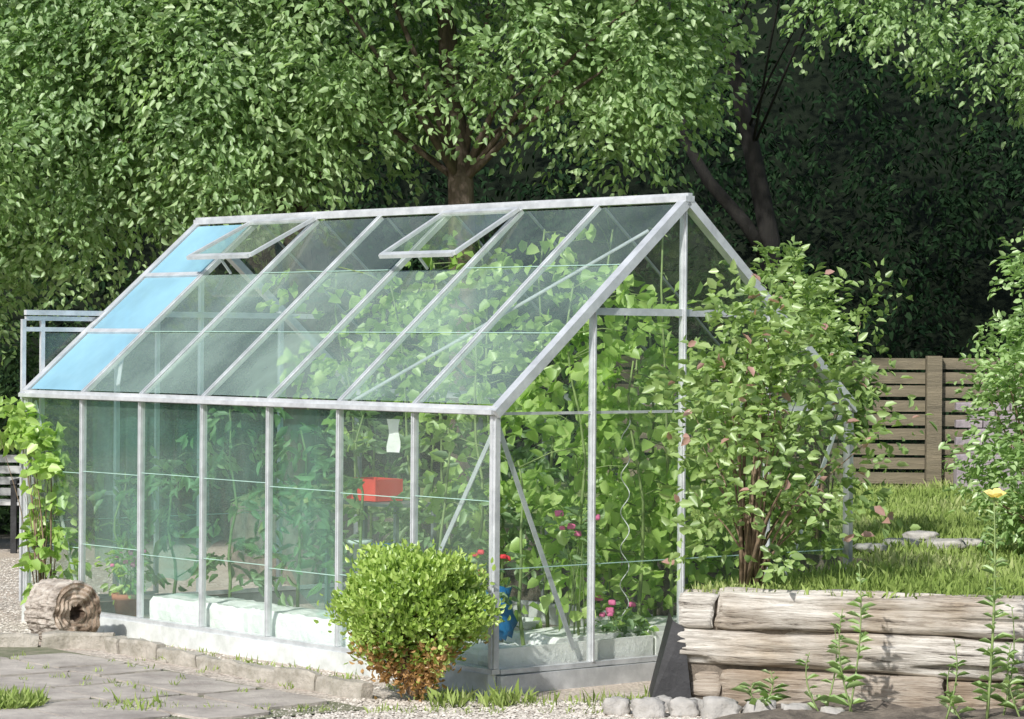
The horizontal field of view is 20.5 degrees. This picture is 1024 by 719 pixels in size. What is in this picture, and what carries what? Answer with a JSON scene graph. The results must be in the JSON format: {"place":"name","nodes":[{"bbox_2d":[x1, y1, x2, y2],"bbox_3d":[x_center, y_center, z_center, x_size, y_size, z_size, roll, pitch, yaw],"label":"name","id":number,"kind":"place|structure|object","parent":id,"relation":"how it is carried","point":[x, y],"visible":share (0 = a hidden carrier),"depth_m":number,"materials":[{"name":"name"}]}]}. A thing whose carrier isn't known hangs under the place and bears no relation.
{"place":"outdoors","nodes":[
{"label":"outdoors","id":0,"kind":"place"},
{"bbox_2d":[0,653,326,718],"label":"paving","id":1,"kind":"structure","parent":0,"point":[70,696],"depth_m":13.44,"materials":[{"name":"stone"}]},
{"bbox_2d":[0,0,1023,718],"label":"ground","id":2,"kind":"structure","parent":0,"point":[648,216],"depth_m":30.25,"materials":[{"name":"grey gravel"}]},
{"bbox_2d":[0,455,33,552],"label":"garden bench","id":3,"kind":"object","parent":2,"relation":"on","point":[13,502],"visible":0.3,"depth_m":22.31,"materials":[{"name":"wood"}]},
{"bbox_2d":[0,632,38,646],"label":"kerb stone","id":4,"kind":"object","parent":2,"relation":"on","point":[19,639],"visible":1,"depth_m":15.46,"materials":[{"name":"stone"}]},
{"bbox_2d":[0,395,91,604],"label":"climbing vine","id":5,"kind":"object","parent":2,"relation":"on","point":[24,433],"visible":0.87,"depth_m":16.65,"materials":[{"name":"green plant"}]},
{"bbox_2d":[24,578,101,640],"bbox_3d":[-2.495,1.395,15.770,0.356,0.361,0.309,0,0,-42],"label":"log","id":6,"kind":"object","parent":2,"relation":"on","point":[53,604],"visible":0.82,"depth_m":15.68,"materials":[{"name":"brown wood"}]},
{"bbox_2d":[41,630,114,648],"bbox_3d":[-2.372,1.531,15.509,0.410,0.095,0.114,0,0,0],"label":"kerb stone","id":7,"kind":"object","parent":2,"relation":"on","point":[58,639],"visible":0.92,"depth_m":15.46,"materials":[{"name":"stone"}]},
{"bbox_2d":[0,0,203,386],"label":"tree","id":8,"kind":"object","parent":2,"relation":"on","point":[47,229],"visible":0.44,"depth_m":21.29,"materials":[{"name":"green plant"}]},
{"bbox_2d":[104,635,126,653],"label":"kerb stone","id":9,"kind":"object","parent":2,"relation":"on","point":[111,643],"visible":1,"depth_m":15.27,"materials":[{"name":"stone"}]},
{"bbox_2d":[119,638,165,660],"bbox_3d":[-1.967,1.537,15.100,0.080,0.094,0.380,0,0,-38],"label":"kerb stone","id":10,"kind":"object","parent":2,"relation":"on","point":[141,648],"visible":0.98,"depth_m":15.07,"materials":[{"name":"stone"}]},
{"bbox_2d":[157,647,204,667],"bbox_3d":[-1.729,1.549,14.783,0.080,0.079,0.399,0,0,-38],"label":"kerb stone","id":11,"kind":"object","parent":2,"relation":"on","point":[177,656],"visible":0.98,"depth_m":14.73,"materials":[{"name":"stone"}]},
{"bbox_2d":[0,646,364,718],"bbox_3d":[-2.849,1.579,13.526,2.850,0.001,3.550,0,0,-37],"label":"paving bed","id":12,"kind":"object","parent":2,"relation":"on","point":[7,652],"visible":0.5,"depth_m":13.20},
{"bbox_2d":[196,654,244,675],"bbox_3d":[-1.478,1.553,14.456,0.089,0.078,0.425,0,0,-37],"label":"kerb stone","id":13,"kind":"object","parent":2,"relation":"on","point":[228,666],"visible":0.91,"depth_m":14.42,"materials":[{"name":"stone"}]},
{"bbox_2d":[236,663,274,682],"bbox_3d":[-1.254,1.559,14.137,0.084,0.074,0.362,0,0,-38],"label":"kerb stone","id":14,"kind":"object","parent":2,"relation":"on","point":[256,672],"visible":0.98,"depth_m":14.12,"materials":[{"name":"stone"}]},
{"bbox_2d":[0,0,515,484],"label":"tree","id":15,"kind":"object","parent":2,"relation":"on","point":[302,280],"visible":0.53,"depth_m":21.09,"materials":[{"name":"green plant"}]},
{"bbox_2d":[273,667,322,690],"bbox_3d":[-1.038,1.552,13.847,0.079,0.094,0.365,0,0,-37],"label":"kerb stone","id":16,"kind":"object","parent":2,"relation":"on","point":[301,678],"visible":0.98,"depth_m":13.80,"materials":[{"name":"stone"}]},
{"bbox_2d":[149,593,480,647],"bbox_3d":[-1.102,1.462,15.144,0.395,0.258,2.480,0,0,-40],"label":"grow bag","id":17,"kind":"object","parent":2,"relation":"on","point":[247,616],"visible":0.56,"depth_m":15.31,"materials":[{"name":"white plastic"}]},
{"bbox_2d":[175,384,296,598],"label":"tomato plant","id":18,"kind":"object","parent":17,"relation":"in","point":[249,547],"visible":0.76,"depth_m":15.94,"materials":[{"name":"green plant"}]},
{"bbox_2d":[247,425,352,606],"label":"tomato plant","id":19,"kind":"object","parent":17,"relation":"in","point":[324,529],"visible":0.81,"depth_m":15.42,"materials":[{"name":"green plant"}]},
{"bbox_2d":[288,383,409,598],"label":"tomato plant","id":20,"kind":"object","parent":17,"relation":"on","point":[352,484],"visible":0.7,"depth_m":14.95,"materials":[{"name":"green plant"}]},
{"bbox_2d":[378,428,488,560],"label":"tomato plant","id":21,"kind":"object","parent":17,"relation":"on","point":[453,491],"visible":0.52,"depth_m":14.51,"materials":[{"name":"green plant"}]},
{"bbox_2d":[0,637,649,714],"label":"weedy grass","id":22,"kind":"structure","parent":2,"relation":"on","point":[16,698],"depth_m":13.10,"materials":[{"name":"green plant"}]},
{"bbox_2d":[315,676,373,699],"bbox_3d":[-0.806,1.562,13.533,0.084,0.083,0.411,0,0,-37],"label":"kerb stone","id":23,"kind":"object","parent":2,"relation":"on","point":[346,688],"visible":1,"depth_m":13.47,"materials":[{"name":"stone"}]},
{"bbox_2d":[0,558,739,718],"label":"gravel","id":24,"kind":"structure","parent":2,"relation":"on","point":[547,714],"depth_m":13.02,"materials":[{"name":"grey gravel"}]},
{"bbox_2d":[313,538,511,701],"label":"box shrub","id":25,"kind":"object","parent":24,"relation":"on","point":[414,622],"visible":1,"depth_m":13.14,"materials":[{"name":"green plant"}]},
{"bbox_2d":[324,498,435,610],"bbox_3d":[-0.730,1.185,15.665,0.300,0.810,0.642,0,0,-40],"label":"plant shelf","id":26,"kind":"object","parent":2,"relation":"on","point":[405,503],"visible":0.18,"depth_m":15.53,"materials":[{"name":"metal"}]},
{"bbox_2d":[346,539,372,558],"bbox_3d":[-0.845,1.063,15.723,0.151,0.130,0.151,0,0,0],"label":"flower pot","id":27,"kind":"object","parent":26,"relation":"on","point":[364,542],"visible":0.51,"depth_m":15.67,"materials":[{"name":"white ceramic"}]},
{"bbox_2d":[347,477,402,501],"bbox_3d":[-0.757,0.715,15.636,0.190,0.120,0.260,0,0,-40],"label":"crate","id":28,"kind":"object","parent":26,"relation":"on","point":[382,486],"visible":0.73,"depth_m":15.53,"materials":[{"name":"red plastic"}]},
{"bbox_2d":[0,252,779,539],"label":"undergrowth","id":29,"kind":"object","parent":2,"relation":"on","point":[105,453],"visible":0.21,"depth_m":24.66,"materials":[{"name":"green plant"}]},
{"bbox_2d":[57,0,771,484],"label":"tree","id":30,"kind":"object","parent":2,"relation":"on","point":[633,80],"visible":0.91,"depth_m":20.70,"materials":[{"name":"green plant"}]},
{"bbox_2d":[18,193,857,694],"bbox_3d":[-0.548,0.363,16.045,2.566,2.453,4.461,0,0,-40],"label":"greenhouse","id":31,"kind":"object","parent":2,"relation":"on","point":[132,317],"visible":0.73,"depth_m":15.29,"materials":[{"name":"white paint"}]},
{"bbox_2d":[19,316,159,601],"bbox_3d":[-2.562,0.600,17.251,0.976,1.718,0.022,0,0,-40],"label":"sliding door","id":32,"kind":"structure","parent":31,"relation":"in","point":[42,319],"depth_m":17.06,"materials":[{"name":"metal"}]},
{"bbox_2d":[111,592,136,616],"bbox_3d":[-2.212,1.430,16.300,0.184,0.170,0.184,0,0,0],"label":"flower pot","id":33,"kind":"object","parent":31,"relation":"in","point":[124,604],"visible":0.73,"depth_m":16.23,"materials":[{"name":"ceramic"}]},
{"bbox_2d":[94,537,153,604],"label":"flowering plant","id":34,"kind":"object","parent":33,"relation":"in","point":[127,588],"visible":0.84,"depth_m":16.29,"materials":[{"name":"green plant"}]},
{"bbox_2d":[67,465,186,591],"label":"tomato plant","id":35,"kind":"object","parent":31,"relation":"in","point":[161,579],"visible":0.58,"depth_m":16.81,"materials":[{"name":"green plant"}]},
{"bbox_2d":[115,446,241,593],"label":"tomato plant","id":36,"kind":"object","parent":31,"relation":"in","point":[151,517],"visible":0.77,"depth_m":16.45,"materials":[{"name":"green plant"}]},
{"bbox_2d":[273,410,392,588],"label":"tomato plant","id":37,"kind":"object","parent":31,"relation":"in","point":[304,428],"visible":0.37,"depth_m":16.74,"materials":[{"name":"green plant"}]},
{"bbox_2d":[255,268,415,533],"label":"grapevine","id":38,"kind":"object","parent":31,"relation":"in","point":[304,346],"visible":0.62,"depth_m":16.99,"materials":[{"name":"green plant"}]},
{"bbox_2d":[315,372,431,558],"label":"tomato plant","id":39,"kind":"object","parent":31,"relation":"in","point":[386,392],"visible":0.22,"depth_m":17.76,"materials":[{"name":"green plant"}]},
{"bbox_2d":[312,267,459,552],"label":"grapevine","id":40,"kind":"object","parent":31,"relation":"in","point":[375,349],"visible":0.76,"depth_m":15.64,"materials":[{"name":"green plant"}]},
{"bbox_2d":[387,419,399,452],"bbox_3d":[-0.599,0.386,14.335,0.015,0.168,0.096,0,0,-40],"label":"paper sheet","id":41,"kind":"object","parent":31,"relation":"hanging from","point":[393,443],"visible":1,"depth_m":14.34,"materials":[{"name":"white paper"}]},
{"bbox_2d":[351,261,493,554],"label":"grapevine","id":42,"kind":"object","parent":31,"relation":"in","point":[467,419],"visible":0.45,"depth_m":16.55,"materials":[{"name":"green plant"}]},
{"bbox_2d":[370,353,490,553],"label":"tomato plant","id":43,"kind":"object","parent":31,"relation":"in","point":[404,526],"visible":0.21,"depth_m":17.30,"materials":[{"name":"green plant"}]},
{"bbox_2d":[391,230,572,586],"bbox_3d":[-0.175,0.362,15.938,0.955,2.162,1.020,1,0,36],"label":"grapevine","id":44,"kind":"object","parent":31,"relation":"in","point":[442,360],"visible":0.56,"depth_m":15.86,"materials":[{"name":"green plant"}]},
{"bbox_2d":[406,321,563,634],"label":"grapevine","id":45,"kind":"object","parent":31,"relation":"in","point":[477,524],"visible":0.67,"depth_m":14.85,"materials":[{"name":"green plant"}]},
{"bbox_2d":[434,451,560,587],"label":"tomato plant","id":46,"kind":"object","parent":31,"relation":"in","point":[469,545],"visible":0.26,"depth_m":15.46,"materials":[{"name":"green plant"}]},
{"bbox_2d":[454,375,558,590],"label":"tomato plant","id":47,"kind":"object","parent":31,"relation":"in","point":[464,526],"visible":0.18,"depth_m":16.75,"materials":[{"name":"green plant"}]},
{"bbox_2d":[466,229,636,627],"bbox_3d":[0.184,0.375,15.224,0.852,2.151,0.878,0,0,-30],"label":"grapevine","id":48,"kind":"object","parent":31,"relation":"in","point":[530,325],"visible":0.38,"depth_m":15.20,"materials":[{"name":"green plant"}]},
{"bbox_2d":[499,341,632,617],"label":"tomato plant","id":49,"kind":"object","parent":31,"relation":"in","point":[544,463],"visible":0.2,"depth_m":16.29,"materials":[{"name":"green plant"}]},
{"bbox_2d":[496,635,652,674],"bbox_3d":[0.311,1.476,14.015,1.041,0.165,0.018,0,0,-40],"label":"base board","id":50,"kind":"object","parent":31,"relation":"in","point":[559,653],"visible":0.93,"depth_m":13.99,"materials":[{"name":"white concrete"}]},
{"bbox_2d":[535,206,691,619],"bbox_3d":[0.527,0.317,15.221,0.893,2.274,0.908,0,0,0],"label":"grapevine","id":51,"kind":"object","parent":31,"relation":"in","point":[589,234],"visible":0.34,"depth_m":15.13,"materials":[{"name":"green plant"}]},
{"bbox_2d":[559,358,692,600],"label":"grapevine","id":52,"kind":"object","parent":31,"relation":"in","point":[573,470],"visible":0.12,"depth_m":15.97,"materials":[{"name":"green plant"}]},
{"bbox_2d":[565,297,733,619],"bbox_3d":[0.732,0.550,15.505,0.987,1.897,0.892,0,0,-40],"label":"grapevine","id":53,"kind":"object","parent":31,"relation":"in","point":[638,382],"visible":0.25,"depth_m":15.36,"materials":[{"name":"green plant"}]},
{"bbox_2d":[654,631,663,654],"bbox_3d":[1.174,1.468,14.745,1.181,0.185,0.018,0,0,-40],"label":"base board","id":54,"kind":"object","parent":31,"relation":"in","point":[658,635],"visible":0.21,"depth_m":14.37,"materials":[{"name":"white concrete"}]},
{"bbox_2d":[577,228,750,616],"bbox_3d":[0.777,0.380,14.881,0.815,2.154,0.910,1,0,43],"label":"grapevine","id":55,"kind":"object","parent":31,"relation":"in","point":[660,510],"visible":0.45,"depth_m":14.78,"materials":[{"name":"green plant"}]},
{"bbox_2d":[641,337,793,610],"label":"grapevine","id":56,"kind":"object","parent":31,"relation":"in","point":[690,569],"visible":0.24,"depth_m":15.23,"materials":[{"name":"green plant"}]},
{"bbox_2d":[676,418,819,614],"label":"grapevine","id":57,"kind":"object","parent":31,"relation":"in","point":[729,563],"visible":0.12,"depth_m":15.25,"materials":[{"name":"green plant"}]},
{"bbox_2d":[455,641,531,666],"bbox_3d":[-0.082,1.503,14.003,0.411,0.206,0.380,0,0,-40],"label":"grow bag","id":58,"kind":"object","parent":2,"relation":"on","point":[476,654],"visible":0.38,"depth_m":13.86,"materials":[{"name":"plastic"}]},
{"bbox_2d":[465,549,525,643],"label":"flowering plant","id":59,"kind":"object","parent":58,"relation":"on","point":[507,557],"visible":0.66,"depth_m":13.76,"materials":[{"name":"green plant"}]},
{"bbox_2d":[484,586,517,640],"bbox_3d":[-0.067,1.261,14.119,0.195,0.279,0.146,0,0,0],"label":"plastic bag","id":60,"kind":"object","parent":58,"relation":"on","point":[506,628],"visible":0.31,"depth_m":14.08,"materials":[{"name":"blue plastic"}]},
{"bbox_2d":[430,430,606,645],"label":"grapevine","id":61,"kind":"object","parent":58,"relation":"in","point":[553,499],"visible":0.83,"depth_m":14.31,"materials":[{"name":"green plant"}]},
{"bbox_2d":[0,0,1023,507],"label":"wood","id":62,"kind":"object","parent":2,"relation":"on","point":[808,190],"visible":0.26,"depth_m":27.83,"materials":[{"name":"green plant"}]},
{"bbox_2d":[499,617,539,641],"bbox_3d":[-0.001,1.472,14.648,0.302,0.260,0.302,0,0,0],"label":"bucket","id":63,"kind":"object","parent":2,"relation":"on","point":[529,623],"visible":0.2,"depth_m":14.54,"materials":[{"name":"white paint"}]},
{"bbox_2d":[503,626,639,645],"bbox_3d":[0.314,1.485,14.338,0.643,0.242,0.380,0,0,-40],"label":"grow bag","id":64,"kind":"object","parent":2,"relation":"on","point":[549,635],"visible":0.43,"depth_m":14.21,"materials":[{"name":"white plastic"}]},
{"bbox_2d":[543,503,607,635],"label":"flowering plant","id":65,"kind":"object","parent":64,"relation":"on","point":[574,509],"visible":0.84,"depth_m":14.19,"materials":[{"name":"green plant"}]},
{"bbox_2d":[480,273,677,636],"bbox_3d":[0.368,0.498,14.579,0.840,1.917,0.895,1,1,45],"label":"grapevine","id":66,"kind":"object","parent":64,"relation":"in","point":[524,403],"visible":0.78,"depth_m":14.53,"materials":[{"name":"green plant"}]},
{"bbox_2d":[584,582,654,637],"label":"flowering plant","id":67,"kind":"object","parent":64,"relation":"in","point":[610,611],"visible":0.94,"depth_m":14.36,"materials":[{"name":"green plant"}]},
{"bbox_2d":[620,420,630,615],"bbox_3d":[0.575,0.908,14.433,0.050,1.203,0.050,0,0,0],"label":"plant stake","id":68,"kind":"object","parent":64,"relation":"in","point":[625,521],"visible":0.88,"depth_m":14.43,"materials":[{"name":"white paint"}]},
{"bbox_2d":[602,696,630,715],"bbox_3d":[0.475,1.582,12.895,0.136,0.107,0.112,0,0,0],"label":"edging stone","id":69,"kind":"object","parent":2,"relation":"on","point":[617,705],"visible":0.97,"depth_m":12.85,"materials":[{"name":"white stone"}]},
{"bbox_2d":[595,615,676,654],"bbox_3d":[0.853,1.476,14.807,0.822,0.264,0.400,0,0,-40],"label":"grow bag","id":70,"kind":"object","parent":2,"relation":"on","point":[659,622],"visible":0.12,"depth_m":14.69,"materials":[{"name":"white plastic"}]},
{"bbox_2d":[533,361,711,626],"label":"grapevine","id":71,"kind":"object","parent":70,"relation":"in","point":[641,586],"visible":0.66,"depth_m":14.56,"materials":[{"name":"green plant"}]},
{"bbox_2d":[630,697,665,718],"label":"edging stone","id":72,"kind":"object","parent":2,"relation":"on","point":[649,707],"visible":1,"depth_m":12.76,"materials":[{"name":"white stone"}]},
{"bbox_2d":[657,695,671,711],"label":"edging stone","id":73,"kind":"object","parent":2,"relation":"on","point":[665,699],"visible":0.3,"depth_m":12.97,"materials":[{"name":"white stone"}]},
{"bbox_2d":[648,611,690,698],"bbox_3d":[0.739,1.415,13.439,0.200,0.400,0.540,0,0,0],"label":"plastic sheet","id":74,"kind":"object","parent":2,"relation":"on","point":[670,677],"visible":0.75,"depth_m":13.20,"materials":[{"name":"black plastic"}]},
{"bbox_2d":[667,696,699,717],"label":"edging stone","id":75,"kind":"object","parent":2,"relation":"on","point":[680,707],"visible":0.98,"depth_m":12.80,"materials":[{"name":"white stone"}]},
{"bbox_2d":[690,698,702,711],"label":"edging stone","id":76,"kind":"object","parent":2,"relation":"on","point":[700,703],"visible":0.26,"depth_m":12.95,"materials":[{"name":"white stone"}]},
{"bbox_2d":[700,696,741,718],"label":"edging stone","id":77,"kind":"object","parent":2,"relation":"on","point":[714,707],"visible":0.96,"depth_m":12.73,"materials":[{"name":"white stone"}]},
{"bbox_2d":[741,699,776,712],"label":"edging stone","id":78,"kind":"object","parent":2,"relation":"on","point":[759,705],"visible":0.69,"depth_m":12.70,"materials":[{"name":"white stone"}]},
{"bbox_2d":[781,703,812,709],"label":"edging stone","id":79,"kind":"object","parent":2,"relation":"on","point":[798,706],"visible":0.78,"depth_m":12.64,"materials":[{"name":"white stone"}]},
{"bbox_2d":[820,706,844,713],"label":"edging stone","id":80,"kind":"object","parent":2,"relation":"on","point":[831,710],"visible":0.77,"depth_m":12.63,"materials":[{"name":"white stone"}]},
{"bbox_2d":[663,0,1023,469],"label":"tree","id":81,"kind":"object","parent":2,"relation":"on","point":[766,234],"visible":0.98,"depth_m":22.39,"materials":[{"name":"green plant"}]},
{"bbox_2d":[677,587,1023,710],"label":"retaining wall","id":82,"kind":"structure","parent":2,"relation":"on","point":[908,649],"depth_m":13.00,"materials":[{"name":"beige wood"}]},
{"bbox_2d":[715,699,1023,718],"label":"soil bed","id":83,"kind":"object","parent":2,"relation":"on","point":[877,709],"visible":0.77,"depth_m":12.63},
{"bbox_2d":[730,669,790,705],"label":"weed plant","id":84,"kind":"object","parent":83,"relation":"on","point":[764,699],"visible":0.98,"depth_m":12.76,"materials":[{"name":"green plant"}]},
{"bbox_2d":[795,622,848,710],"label":"weed plant","id":85,"kind":"object","parent":83,"relation":"on","point":[818,696],"visible":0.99,"depth_m":12.66,"materials":[{"name":"green plant"}]},
{"bbox_2d":[824,560,875,711],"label":"weed plant","id":86,"kind":"object","parent":83,"relation":"on","point":[838,669],"visible":0.99,"depth_m":12.63,"materials":[{"name":"green plant"}]},
{"bbox_2d":[935,639,975,718],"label":"weed plant","id":87,"kind":"object","parent":83,"relation":"on","point":[952,699],"visible":1,"depth_m":12.43,"materials":[{"name":"green plant"}]},
{"bbox_2d":[970,488,1012,718],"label":"weed plant","id":88,"kind":"object","parent":83,"relation":"on","point":[1001,561],"visible":1,"depth_m":12.40,"materials":[{"name":"green plant"}]},
{"bbox_2d":[990,604,1023,716],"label":"weed plant","id":89,"kind":"object","parent":83,"relation":"on","point":[1007,683],"visible":0.95,"depth_m":12.46,"materials":[{"name":"green plant"}]},
{"bbox_2d":[230,468,1023,698],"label":"ground","id":90,"kind":"structure","parent":0,"point":[244,524],"depth_m":18.72,"materials":[{"name":"plant"}]},
{"bbox_2d":[633,256,937,587],"bbox_3d":[1.290,0.399,13.568,1.412,1.789,1.565,0,0,0],"label":"shrub","id":91,"kind":"object","parent":90,"relation":"on","point":[748,516],"visible":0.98,"depth_m":13.43,"materials":[{"name":"green plant"}]},
{"bbox_2d":[578,353,1023,487],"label":"fence","id":92,"kind":"object","parent":90,"relation":"on","point":[933,378],"visible":0.29,"depth_m":23.07,"materials":[{"name":"brown wood"}]},
{"bbox_2d":[719,235,912,541],"bbox_3d":[1.676,0.176,16.406,1.091,1.813,1.012,1,0,36],"label":"shrub","id":93,"kind":"object","parent":90,"relation":"on","point":[799,277],"visible":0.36,"depth_m":16.30,"materials":[{"name":"green plant"}]},
{"bbox_2d":[853,543,887,552],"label":"flat stone","id":94,"kind":"object","parent":90,"relation":"on","point":[867,546],"visible":0.77,"depth_m":15.70,"materials":[{"name":"grey stone"}]},
{"bbox_2d":[883,538,921,546],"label":"flat stone","id":95,"kind":"object","parent":90,"relation":"on","point":[912,540],"visible":0.42,"depth_m":16.05,"materials":[{"name":"grey stone"}]},
{"bbox_2d":[902,530,939,540],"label":"flat stone","id":96,"kind":"object","parent":90,"relation":"on","point":[919,534],"visible":0.75,"depth_m":16.24,"materials":[{"name":"grey stone"}]},
{"bbox_2d":[924,538,966,550],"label":"flat stone","id":97,"kind":"object","parent":90,"relation":"on","point":[947,541],"visible":0.64,"depth_m":15.93,"materials":[{"name":"grey stone"}]},
{"bbox_2d":[958,538,984,546],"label":"flat stone","id":98,"kind":"object","parent":90,"relation":"on","point":[973,542],"visible":0.41,"depth_m":16.14,"materials":[{"name":"grey stone"}]},
{"bbox_2d":[938,227,1023,559],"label":"shrub","id":99,"kind":"object","parent":90,"relation":"on","point":[1007,373],"visible":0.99,"depth_m":15.49,"materials":[{"name":"green plant"}]},
{"bbox_2d":[953,402,1023,493],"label":"brick stack","id":100,"kind":"object","parent":90,"relation":"on","point":[957,473],"visible":0.3,"depth_m":22.31,"materials":[{"name":"brick"}]},
{"bbox_2d":[617,468,1023,599],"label":"lawn grass","id":101,"kind":"structure","parent":0,"point":[909,509],"depth_m":15.18,"materials":[{"name":"green plant"}]}
]}

